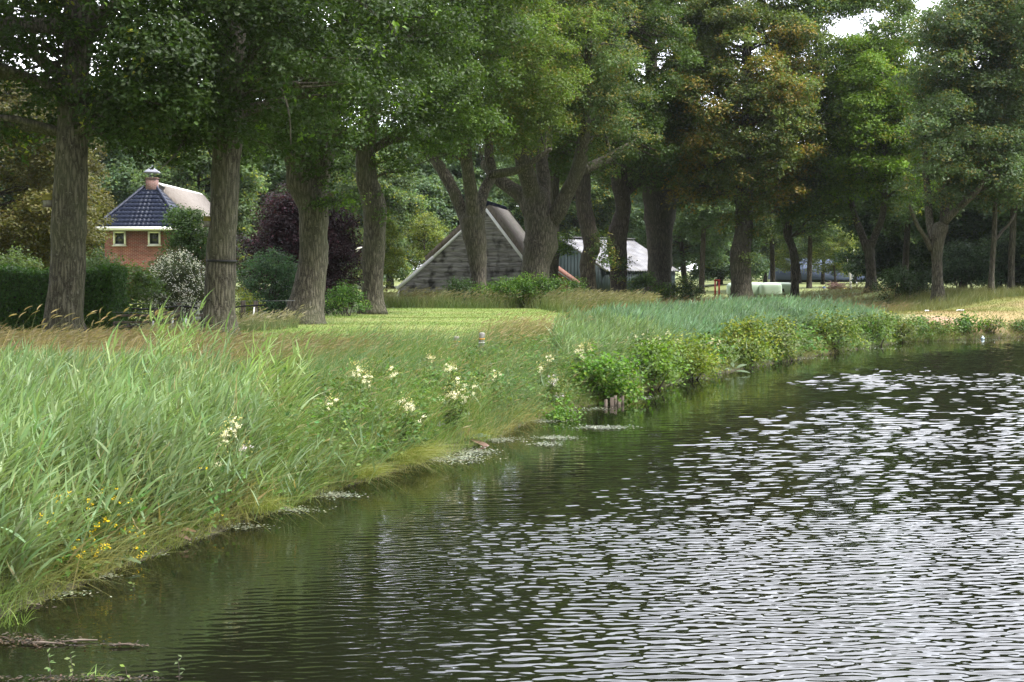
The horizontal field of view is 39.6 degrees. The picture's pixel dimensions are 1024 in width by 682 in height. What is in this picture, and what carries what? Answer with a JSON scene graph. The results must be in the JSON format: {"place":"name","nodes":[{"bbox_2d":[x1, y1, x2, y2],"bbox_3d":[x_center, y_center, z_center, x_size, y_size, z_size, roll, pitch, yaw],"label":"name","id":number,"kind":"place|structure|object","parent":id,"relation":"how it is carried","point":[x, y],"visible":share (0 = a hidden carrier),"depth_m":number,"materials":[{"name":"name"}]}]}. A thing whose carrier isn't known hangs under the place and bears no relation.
{"place":"outdoors","nodes":[
{"label":"outdoors","id":0,"kind":"place"},
{"bbox_2d":[0,304,398,369],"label":"meadow grass","id":1,"kind":"structure","parent":0,"point":[96,336],"depth_m":25.79,"materials":[{"name":"plant"}]},
{"bbox_2d":[108,307,575,343],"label":"lawn grass","id":2,"kind":"structure","parent":0,"point":[438,314],"depth_m":48.23,"materials":[{"name":"plant"}]},
{"bbox_2d":[2,0,1016,270],"label":"sky","id":3,"kind":"structure","parent":0,"point":[850,25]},
{"bbox_2d":[0,337,1023,681],"bbox_3d":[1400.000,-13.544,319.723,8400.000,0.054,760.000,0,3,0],"label":"water","id":4,"kind":"structure","parent":0,"point":[856,515],"depth_m":12.28,"materials":[{"name":"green liquid"}]},
{"bbox_2d":[0,604,120,679],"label":"water grass","id":5,"kind":"structure","parent":4,"relation":"in","point":[24,621],"depth_m":9.97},
{"bbox_2d":[0,605,182,681],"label":"plant debris","id":6,"kind":"object","parent":4,"relation":"on","point":[69,677],"visible":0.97,"depth_m":9.40,"materials":[{"name":"twigs"},{"name":"dead reed"},{"name":"bark"}]},
{"bbox_2d":[47,339,1018,599],"bbox_3d":[5.372,0.883,31.985,5.392,0.037,46.288,2,3,28],"label":"duckweed","id":7,"kind":"object","parent":4,"relation":"on","point":[479,451],"visible":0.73,"depth_m":18.93,"materials":[{"name":"green plant"}]},
{"bbox_2d":[0,271,1023,617],"bbox_3d":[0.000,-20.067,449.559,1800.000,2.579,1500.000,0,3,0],"label":"ground","id":8,"kind":"structure","parent":0,"point":[1018,311],"depth_m":48.45,"materials":[{"name":"plant"}]},
{"bbox_2d":[0,241,47,270],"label":"garden shrub","id":9,"kind":"object","parent":8,"relation":"on","point":[16,260],"visible":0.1,"depth_m":51.88,"materials":[{"name":"green plant"}]},
{"bbox_2d":[0,136,99,269],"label":"broadleaf tree","id":10,"kind":"object","parent":8,"relation":"on","point":[6,197],"visible":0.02,"depth_m":92.20,"materials":[{"name":"green plant"}]},
{"bbox_2d":[0,137,116,263],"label":"broadleaf tree","id":11,"kind":"object","parent":8,"relation":"on","point":[96,170],"visible":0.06,"depth_m":97.01,"materials":[{"name":"green plant"}]},
{"bbox_2d":[0,71,118,269],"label":"broadleaf tree","id":12,"kind":"object","parent":8,"relation":"on","point":[14,223],"visible":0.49,"depth_m":62.59,"materials":[{"name":"green plant"}]},
{"bbox_2d":[0,262,131,334],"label":"hedge","id":13,"kind":"object","parent":8,"relation":"on","point":[23,288],"visible":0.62,"depth_m":39.57,"materials":[{"name":"green plant"}]},
{"bbox_2d":[24,86,161,267],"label":"broadleaf tree","id":14,"kind":"object","parent":8,"relation":"on","point":[119,172],"visible":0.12,"depth_m":104.14,"materials":[{"name":"green plant"}]},
{"bbox_2d":[86,246,138,313],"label":"garden shrub","id":15,"kind":"object","parent":8,"relation":"on","point":[95,262],"visible":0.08,"depth_m":55.77,"materials":[{"name":"green plant"}]},
{"bbox_2d":[113,321,150,331],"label":"field gate","id":16,"kind":"structure","parent":8,"relation":"on","point":[129,322],"depth_m":38.51,"materials":[{"name":"grey wood"}]},
{"bbox_2d":[101,253,169,329],"bbox_3d":[-13.275,-1.500,48.870,2.550,3.041,2.987,3,4,44],"label":"garden shrub","id":17,"kind":"object","parent":8,"relation":"on","point":[137,285],"visible":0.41,"depth_m":48.73,"materials":[{"name":"green plant"}]},
{"bbox_2d":[96,146,207,264],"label":"broadleaf tree","id":18,"kind":"object","parent":8,"relation":"on","point":[143,165],"visible":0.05,"depth_m":107.24,"materials":[{"name":"green plant"}]},
{"bbox_2d":[0,0,314,340],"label":"oak tree","id":19,"kind":"object","parent":8,"relation":"on","point":[123,86],"visible":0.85,"depth_m":32.67,"materials":[{"name":"green plant"}]},
{"bbox_2d":[94,166,236,293],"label":"brick house","id":20,"kind":"structure","parent":8,"relation":"on","point":[136,226],"depth_m":80.12,"materials":[{"name":"brick"}]},
{"bbox_2d":[112,231,126,245],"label":"window","id":21,"kind":"structure","parent":20,"relation":"in","point":[120,240],"depth_m":79.94,"materials":[{"name":"white paint"}]},
{"bbox_2d":[147,231,161,245],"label":"window","id":22,"kind":"structure","parent":20,"relation":"in","point":[154,237],"depth_m":80.02,"materials":[{"name":"white paint"}]},
{"bbox_2d":[130,245,205,324],"bbox_3d":[-12.658,-1.671,53.090,4.128,3.784,3.783,0,3,0],"label":"flowering shrub","id":23,"kind":"object","parent":8,"relation":"on","point":[177,285],"visible":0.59,"depth_m":52.46,"materials":[{"name":"white plant"}]},
{"bbox_2d":[147,203,209,321],"bbox_3d":[-14.045,-3.256,61.988,3.811,5.461,3.565,0,3,0],"label":"yew tree","id":24,"kind":"object","parent":8,"relation":"on","point":[189,232],"visible":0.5,"depth_m":61.41,"materials":[{"name":"green plant"}]},
{"bbox_2d":[127,123,271,276],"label":"broadleaf tree","id":25,"kind":"object","parent":8,"relation":"on","point":[175,176],"visible":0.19,"depth_m":97.73,"materials":[{"name":"green plant"}]},
{"bbox_2d":[116,300,294,326],"bbox_3d":[-9.580,-0.553,44.318,5.582,1.460,10.904,0,3,-9],"label":"paddock fence","id":26,"kind":"object","parent":8,"relation":"on","point":[179,306],"visible":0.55,"depth_m":43.19,"materials":[{"name":"brown wood"}]},
{"bbox_2d":[3,0,433,336],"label":"oak tree","id":27,"kind":"object","parent":8,"relation":"on","point":[306,78],"visible":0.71,"depth_m":34.85,"materials":[{"name":"green plant"}]},
{"bbox_2d":[205,417,247,493],"bbox_3d":[-2.828,1.165,13.981,0.407,0.872,0.758,0,3,0],"label":"meadowsweet","id":28,"kind":"object","parent":8,"relation":"on","point":[225,439],"visible":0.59,"depth_m":14.01,"materials":[{"name":"white plant"}]},
{"bbox_2d":[235,285,265,318],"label":"garden shrub","id":29,"kind":"object","parent":8,"relation":"on","point":[247,301],"visible":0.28,"depth_m":49.94,"materials":[{"name":"green plant"}]},
{"bbox_2d":[200,99,329,286],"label":"broadleaf tree","id":30,"kind":"object","parent":8,"relation":"on","point":[275,179],"visible":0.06,"depth_m":114.26,"materials":[{"name":"green plant"}]},
{"bbox_2d":[235,246,298,320],"bbox_3d":[-9.905,-2.092,57.952,3.526,3.583,2.988,0,3,0],"label":"holly bush","id":31,"kind":"object","parent":8,"relation":"on","point":[279,280],"visible":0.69,"depth_m":57.62,"materials":[{"name":"green plant"}]},
{"bbox_2d":[117,0,495,324],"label":"oak tree","id":32,"kind":"object","parent":8,"relation":"on","point":[308,185],"visible":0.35,"depth_m":44.27,"materials":[{"name":"green plant"}]},
{"bbox_2d":[236,180,386,314],"bbox_3d":[-9.285,-3.838,63.944,7.398,6.738,5.206,0,3,0],"label":"purple beech","id":33,"kind":"object","parent":8,"relation":"on","point":[283,221],"visible":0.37,"depth_m":63.00,"materials":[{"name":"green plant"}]},
{"bbox_2d":[320,390,351,443],"bbox_3d":[-2.126,0.953,16.678,0.381,0.767,0.374,2,4,39],"label":"meadowsweet","id":34,"kind":"object","parent":8,"relation":"on","point":[341,413],"visible":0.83,"depth_m":16.69,"materials":[{"name":"green plant"}]},
{"bbox_2d":[325,279,371,315],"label":"leafy bush","id":35,"kind":"object","parent":8,"relation":"on","point":[347,293],"visible":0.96,"depth_m":51.43,"materials":[{"name":"green plant"}]},
{"bbox_2d":[342,361,375,407],"bbox_3d":[-2.111,0.650,19.395,0.410,0.888,0.564,-1,3,-16],"label":"meadowsweet","id":36,"kind":"object","parent":8,"relation":"on","point":[358,379],"visible":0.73,"depth_m":19.34,"materials":[{"name":"green plant"}]},
{"bbox_2d":[0,291,751,604],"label":"reeds","id":37,"kind":"object","parent":8,"relation":"on","point":[103,385],"visible":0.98,"depth_m":13.33,"materials":[{"name":"plant"}]},
{"bbox_2d":[330,148,430,283],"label":"broadleaf tree","id":38,"kind":"object","parent":8,"relation":"on","point":[407,205],"visible":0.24,"depth_m":100.29,"materials":[{"name":"green plant"}]},
{"bbox_2d":[357,215,406,290],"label":"young tree","id":39,"kind":"object","parent":8,"relation":"on","point":[391,228],"visible":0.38,"depth_m":73.63,"materials":[{"name":"green plant"}]},
{"bbox_2d":[331,123,457,287],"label":"broadleaf tree","id":40,"kind":"object","parent":8,"relation":"on","point":[431,186],"visible":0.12,"depth_m":125.67,"materials":[{"name":"green plant"}]},
{"bbox_2d":[263,0,547,314],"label":"oak tree","id":41,"kind":"object","parent":8,"relation":"on","point":[375,214],"visible":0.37,"depth_m":53.09,"materials":[{"name":"green plant"}]},
{"bbox_2d":[395,392,426,450],"bbox_3d":[-1.339,1.081,18.191,0.341,0.883,0.634,-1,3,-20],"label":"meadowsweet","id":42,"kind":"object","parent":8,"relation":"on","point":[407,418],"visible":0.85,"depth_m":18.13,"materials":[{"name":"green plant"}]},
{"bbox_2d":[401,211,453,267],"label":"young tree","id":43,"kind":"object","parent":8,"relation":"on","point":[427,227],"visible":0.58,"depth_m":105.16,"materials":[{"name":"green plant"}]},
{"bbox_2d":[437,370,477,431],"bbox_3d":[-0.786,0.851,19.890,0.456,0.899,0.870,-2,4,-37],"label":"meadowsweet","id":44,"kind":"object","parent":8,"relation":"on","point":[454,395],"visible":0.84,"depth_m":19.93,"materials":[{"name":"green plant"}]},
{"bbox_2d":[404,143,510,263],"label":"broadleaf tree","id":45,"kind":"object","parent":8,"relation":"on","point":[452,168],"visible":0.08,"depth_m":134.53,"materials":[{"name":"green plant"}]},
{"bbox_2d":[396,201,524,295],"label":"wooden barn","id":46,"kind":"structure","parent":8,"relation":"on","point":[446,257],"depth_m":89.82,"materials":[{"name":"weathered grey wood planks"},{"name":"thatch"},{"name":"white paint"}]},
{"bbox_2d":[439,276,484,305],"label":"leafy bush","id":47,"kind":"object","parent":8,"relation":"on","point":[459,285],"visible":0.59,"depth_m":62.80,"materials":[{"name":"green plant"}]},
{"bbox_2d":[438,135,519,225],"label":"slender tree","id":48,"kind":"object","parent":8,"relation":"on","point":[479,172],"visible":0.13,"depth_m":136.69,"materials":[{"name":"green plant"}]},
{"bbox_2d":[0,303,963,624],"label":"bank grass","id":49,"kind":"structure","parent":8,"relation":"on","point":[410,349],"depth_m":18.82,"materials":[{"name":"plant"}]},
{"bbox_2d":[27,312,962,590],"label":"bank herbs","id":50,"kind":"object","parent":8,"relation":"on","point":[805,344],"visible":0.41,"depth_m":21.03,"materials":[{"name":"green plant"}]},
{"bbox_2d":[382,0,616,303],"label":"oak tree","id":51,"kind":"object","parent":8,"relation":"on","point":[470,210],"visible":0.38,"depth_m":62.50,"materials":[{"name":"green plant"}]},
{"bbox_2d":[88,197,927,280],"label":"distant woods","id":52,"kind":"object","parent":8,"relation":"on","point":[711,279],"visible":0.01,"depth_m":218.99,"materials":[{"name":"plant"}]},
{"bbox_2d":[470,271,576,307],"bbox_3d":[0.750,-1.998,62.548,5.179,2.196,2.258,0,3,0],"label":"leafy bush","id":53,"kind":"object","parent":8,"relation":"on","point":[524,285],"visible":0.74,"depth_m":62.20,"materials":[{"name":"green plant"}]},
{"bbox_2d":[535,395,585,421],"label":"alder bush","id":54,"kind":"object","parent":8,"relation":"on","point":[563,416],"visible":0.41,"depth_m":23.67,"materials":[{"name":"green plant"}]},
{"bbox_2d":[474,0,651,285],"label":"oak tree","id":55,"kind":"object","parent":8,"relation":"on","point":[554,265],"visible":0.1,"depth_m":83.36,"materials":[{"name":"green plant"}]},
{"bbox_2d":[467,0,664,288],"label":"oak tree","id":56,"kind":"object","parent":8,"relation":"on","point":[542,216],"visible":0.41,"depth_m":68.32,"materials":[{"name":"green plant"}]},
{"bbox_2d":[558,266,579,290],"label":"brick annex","id":57,"kind":"object","parent":8,"relation":"on","point":[563,272],"visible":0.19,"depth_m":91.23,"materials":[{"name":"red brick"}]},
{"bbox_2d":[556,274,589,291],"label":"leafy bush","id":58,"kind":"object","parent":8,"relation":"on","point":[575,284],"visible":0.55,"depth_m":69.80,"materials":[{"name":"green plant"}]},
{"bbox_2d":[513,168,636,238],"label":"broadleaf tree","id":59,"kind":"object","parent":8,"relation":"on","point":[605,206],"visible":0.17,"depth_m":134.71,"materials":[{"name":"green plant"}]},
{"bbox_2d":[496,0,704,292],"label":"oak tree","id":60,"kind":"object","parent":8,"relation":"on","point":[592,241],"visible":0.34,"depth_m":78.02,"materials":[{"name":"green plant"}]},
{"bbox_2d":[559,340,653,404],"bbox_3d":[1.741,0.700,26.725,1.938,1.444,1.538,0,3,0],"label":"alder bush","id":61,"kind":"object","parent":8,"relation":"on","point":[608,365],"visible":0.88,"depth_m":26.53,"materials":[{"name":"green plant"}]},
{"bbox_2d":[568,151,645,246],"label":"broadleaf tree","id":62,"kind":"object","parent":8,"relation":"on","point":[631,226],"visible":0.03,"depth_m":140.61,"materials":[{"name":"green plant"}]},
{"bbox_2d":[559,237,678,294],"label":"green shed","id":63,"kind":"structure","parent":8,"relation":"on","point":[636,251],"depth_m":106.45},
{"bbox_2d":[549,0,715,294],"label":"oak tree","id":64,"kind":"object","parent":8,"relation":"on","point":[623,188],"visible":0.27,"depth_m":85.15,"materials":[{"name":"green plant"}]},
{"bbox_2d":[607,209,694,274],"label":"broadleaf tree","id":65,"kind":"object","parent":8,"relation":"on","point":[674,244],"visible":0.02,"depth_m":148.13,"materials":[{"name":"green plant"}]},
{"bbox_2d":[566,0,741,300],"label":"oak tree","id":66,"kind":"object","parent":8,"relation":"on","point":[659,219],"visible":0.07,"depth_m":91.05,"materials":[{"name":"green plant"}]},
{"bbox_2d":[626,271,681,299],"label":"leafy bush","id":67,"kind":"object","parent":8,"relation":"on","point":[639,280],"visible":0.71,"depth_m":85.69,"materials":[{"name":"green plant"}]},
{"bbox_2d":[625,334,700,389],"bbox_3d":[3.017,0.443,29.706,1.667,1.242,1.828,-2,3,-33],"label":"alder bush","id":68,"kind":"object","parent":8,"relation":"on","point":[661,348],"visible":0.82,"depth_m":29.47,"materials":[{"name":"green plant"}]},
{"bbox_2d":[627,191,734,284],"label":"broadleaf tree","id":69,"kind":"object","parent":8,"relation":"on","point":[680,256],"visible":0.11,"depth_m":130.74,"materials":[{"name":"green plant"}]},
{"bbox_2d":[669,272,708,300],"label":"leafy bush","id":70,"kind":"object","parent":8,"relation":"on","point":[687,289],"visible":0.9,"depth_m":86.87,"materials":[{"name":"green plant"}]},
{"bbox_2d":[657,328,728,381],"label":"alder bush","id":71,"kind":"object","parent":8,"relation":"on","point":[704,364],"visible":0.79,"depth_m":32.11,"materials":[{"name":"green plant"}]},
{"bbox_2d":[383,282,1023,350],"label":"tall grass","id":72,"kind":"structure","parent":8,"relation":"on","point":[588,299],"depth_m":61.32,"materials":[{"name":"plant"}]},
{"bbox_2d":[673,130,753,293],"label":"slender tree","id":73,"kind":"object","parent":8,"relation":"on","point":[689,221],"visible":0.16,"depth_m":115.98,"materials":[{"name":"green plant"}]},
{"bbox_2d":[546,292,886,364],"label":"reeds","id":74,"kind":"object","parent":8,"relation":"on","point":[659,319],"visible":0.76,"depth_m":36.77,"materials":[{"name":"plant"}]},
{"bbox_2d":[674,202,769,284],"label":"broadleaf tree","id":75,"kind":"object","parent":8,"relation":"on","point":[721,273],"visible":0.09,"depth_m":146.96,"materials":[{"name":"green plant"}]},
{"bbox_2d":[645,0,841,298],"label":"oak tree","id":76,"kind":"object","parent":8,"relation":"on","point":[747,168],"visible":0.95,"depth_m":80.72,"materials":[{"name":"green plant"}]},
{"bbox_2d":[709,311,784,367],"bbox_3d":[5.906,0.007,36.325,2.064,1.537,1.777,0,3,0],"label":"bramble bush","id":77,"kind":"object","parent":8,"relation":"on","point":[742,335],"visible":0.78,"depth_m":36.22,"materials":[{"name":"green plant"}]},
{"bbox_2d":[728,151,803,281],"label":"slender tree","id":78,"kind":"object","parent":8,"relation":"on","point":[772,255],"visible":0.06,"depth_m":124.49,"materials":[{"name":"green plant"}]},
{"bbox_2d":[759,282,781,296],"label":"wrapped bale","id":79,"kind":"object","parent":8,"relation":"on","point":[767,288],"visible":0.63,"depth_m":99.33},
{"bbox_2d":[749,314,805,360],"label":"bramble bush","id":80,"kind":"object","parent":8,"relation":"on","point":[780,335],"visible":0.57,"depth_m":38.60,"materials":[{"name":"green plant"}]},
{"bbox_2d":[751,236,805,282],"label":"broadleaf tree","id":81,"kind":"object","parent":8,"relation":"on","point":[763,251],"visible":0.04,"depth_m":162.25,"materials":[{"name":"green plant"}]},
{"bbox_2d":[775,234,820,282],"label":"young tree","id":82,"kind":"object","parent":8,"relation":"on","point":[778,255],"visible":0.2,"depth_m":157.67,"materials":[{"name":"green plant"}]},
{"bbox_2d":[768,165,841,287],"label":"slender tree","id":83,"kind":"object","parent":8,"relation":"on","point":[826,232],"visible":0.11,"depth_m":117.34,"materials":[{"name":"green plant"}]},
{"bbox_2d":[768,258,865,282],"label":"long farmhouse","id":84,"kind":"object","parent":8,"relation":"on","point":[780,276],"visible":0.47,"depth_m":172.34,"materials":[{"name":"grey stone"}]},
{"bbox_2d":[797,224,856,283],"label":"slender tree","id":85,"kind":"object","parent":8,"relation":"on","point":[805,247],"visible":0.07,"depth_m":154.01,"materials":[{"name":"green plant"}]},
{"bbox_2d":[805,225,859,282],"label":"young tree","id":86,"kind":"object","parent":8,"relation":"on","point":[831,245],"visible":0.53,"depth_m":149.39,"materials":[{"name":"green plant"}]},
{"bbox_2d":[735,0,940,298],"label":"oak tree","id":87,"kind":"object","parent":8,"relation":"on","point":[900,11],"visible":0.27,"depth_m":84.71,"materials":[{"name":"green plant"}]},
{"bbox_2d":[803,304,875,352],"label":"bramble bush","id":88,"kind":"object","parent":8,"relation":"on","point":[835,323],"visible":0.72,"depth_m":42.92,"materials":[{"name":"green plant"}]},
{"bbox_2d":[825,235,895,282],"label":"broadleaf tree","id":89,"kind":"object","parent":8,"relation":"on","point":[836,271],"visible":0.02,"depth_m":159.14,"materials":[{"name":"green plant"}]},
{"bbox_2d":[793,25,938,292],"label":"oak tree","id":90,"kind":"object","parent":8,"relation":"on","point":[883,169],"visible":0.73,"depth_m":82.41,"materials":[{"name":"green plant"}]},
{"bbox_2d":[853,308,899,345],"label":"bramble bush","id":91,"kind":"object","parent":8,"relation":"on","point":[875,319],"visible":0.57,"depth_m":46.57,"materials":[{"name":"green plant"}]},
{"bbox_2d":[831,118,926,284],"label":"broadleaf tree","id":92,"kind":"object","parent":8,"relation":"on","point":[888,253],"visible":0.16,"depth_m":99.08,"materials":[{"name":"green plant"}]},
{"bbox_2d":[869,263,921,303],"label":"broom bush","id":93,"kind":"object","parent":8,"relation":"on","point":[894,277],"visible":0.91,"depth_m":73.68,"materials":[{"name":"green plant"}]},
{"bbox_2d":[884,318,925,342],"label":"bramble bush","id":94,"kind":"object","parent":8,"relation":"on","point":[904,329],"visible":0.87,"depth_m":48.77,"materials":[{"name":"green plant"}]},
{"bbox_2d":[853,97,965,278],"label":"slender tree","id":95,"kind":"object","parent":8,"relation":"on","point":[865,204],"visible":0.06,"depth_m":91.65,"materials":[{"name":"green plant"}]},
{"bbox_2d":[900,266,931,295],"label":"broom bush","id":96,"kind":"object","parent":8,"relation":"on","point":[921,283],"visible":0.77,"depth_m":72.79,"materials":[{"name":"green plant"}]},
{"bbox_2d":[883,0,1023,302],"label":"oak tree","id":97,"kind":"object","parent":8,"relation":"on","point":[953,28],"visible":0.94,"depth_m":66.29,"materials":[{"name":"green plant"}]},
{"bbox_2d":[893,183,1023,286],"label":"broadleaf tree","id":98,"kind":"object","parent":8,"relation":"on","point":[961,231],"visible":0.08,"depth_m":94.54,"materials":[{"name":"green plant"}]},
{"bbox_2d":[900,3,1023,294],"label":"oak tree","id":99,"kind":"object","parent":8,"relation":"on","point":[982,117],"visible":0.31,"depth_m":67.72,"materials":[{"name":"green plant"}]},
{"bbox_2d":[927,239,1007,290],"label":"undergrowth bush","id":100,"kind":"object","parent":8,"relation":"on","point":[960,261],"visible":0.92,"depth_m":79.33,"materials":[{"name":"green plant"}]},
{"bbox_2d":[948,311,988,336],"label":"dock bush","id":101,"kind":"object","parent":8,"relation":"on","point":[964,320],"visible":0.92,"depth_m":51.52,"materials":[{"name":"green plant"}]},
{"bbox_2d":[963,231,1023,288],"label":"undergrowth bush","id":102,"kind":"object","parent":8,"relation":"on","point":[1002,246],"visible":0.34,"depth_m":83.37,"materials":[{"name":"green plant"}]},
{"bbox_2d":[976,311,1012,335],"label":"dock bush","id":103,"kind":"object","parent":8,"relation":"on","point":[995,326],"visible":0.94,"depth_m":52.13,"materials":[{"name":"green plant"}]},
{"bbox_2d":[966,199,1023,248],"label":"broadleaf tree","id":104,"kind":"object","parent":8,"relation":"on","point":[1004,216],"visible":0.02,"depth_m":93.31,"materials":[{"name":"green plant"}]},
{"bbox_2d":[968,48,1023,289],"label":"oak tree","id":105,"kind":"object","parent":8,"relation":"on","point":[1011,257],"visible":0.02,"depth_m":73.73,"materials":[{"name":"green plant"}]},
{"bbox_2d":[976,201,1023,261],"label":"broadleaf tree","id":106,"kind":"object","parent":8,"relation":"on","point":[1019,242],"visible":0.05,"depth_m":79.77,"materials":[{"name":"green plant"}]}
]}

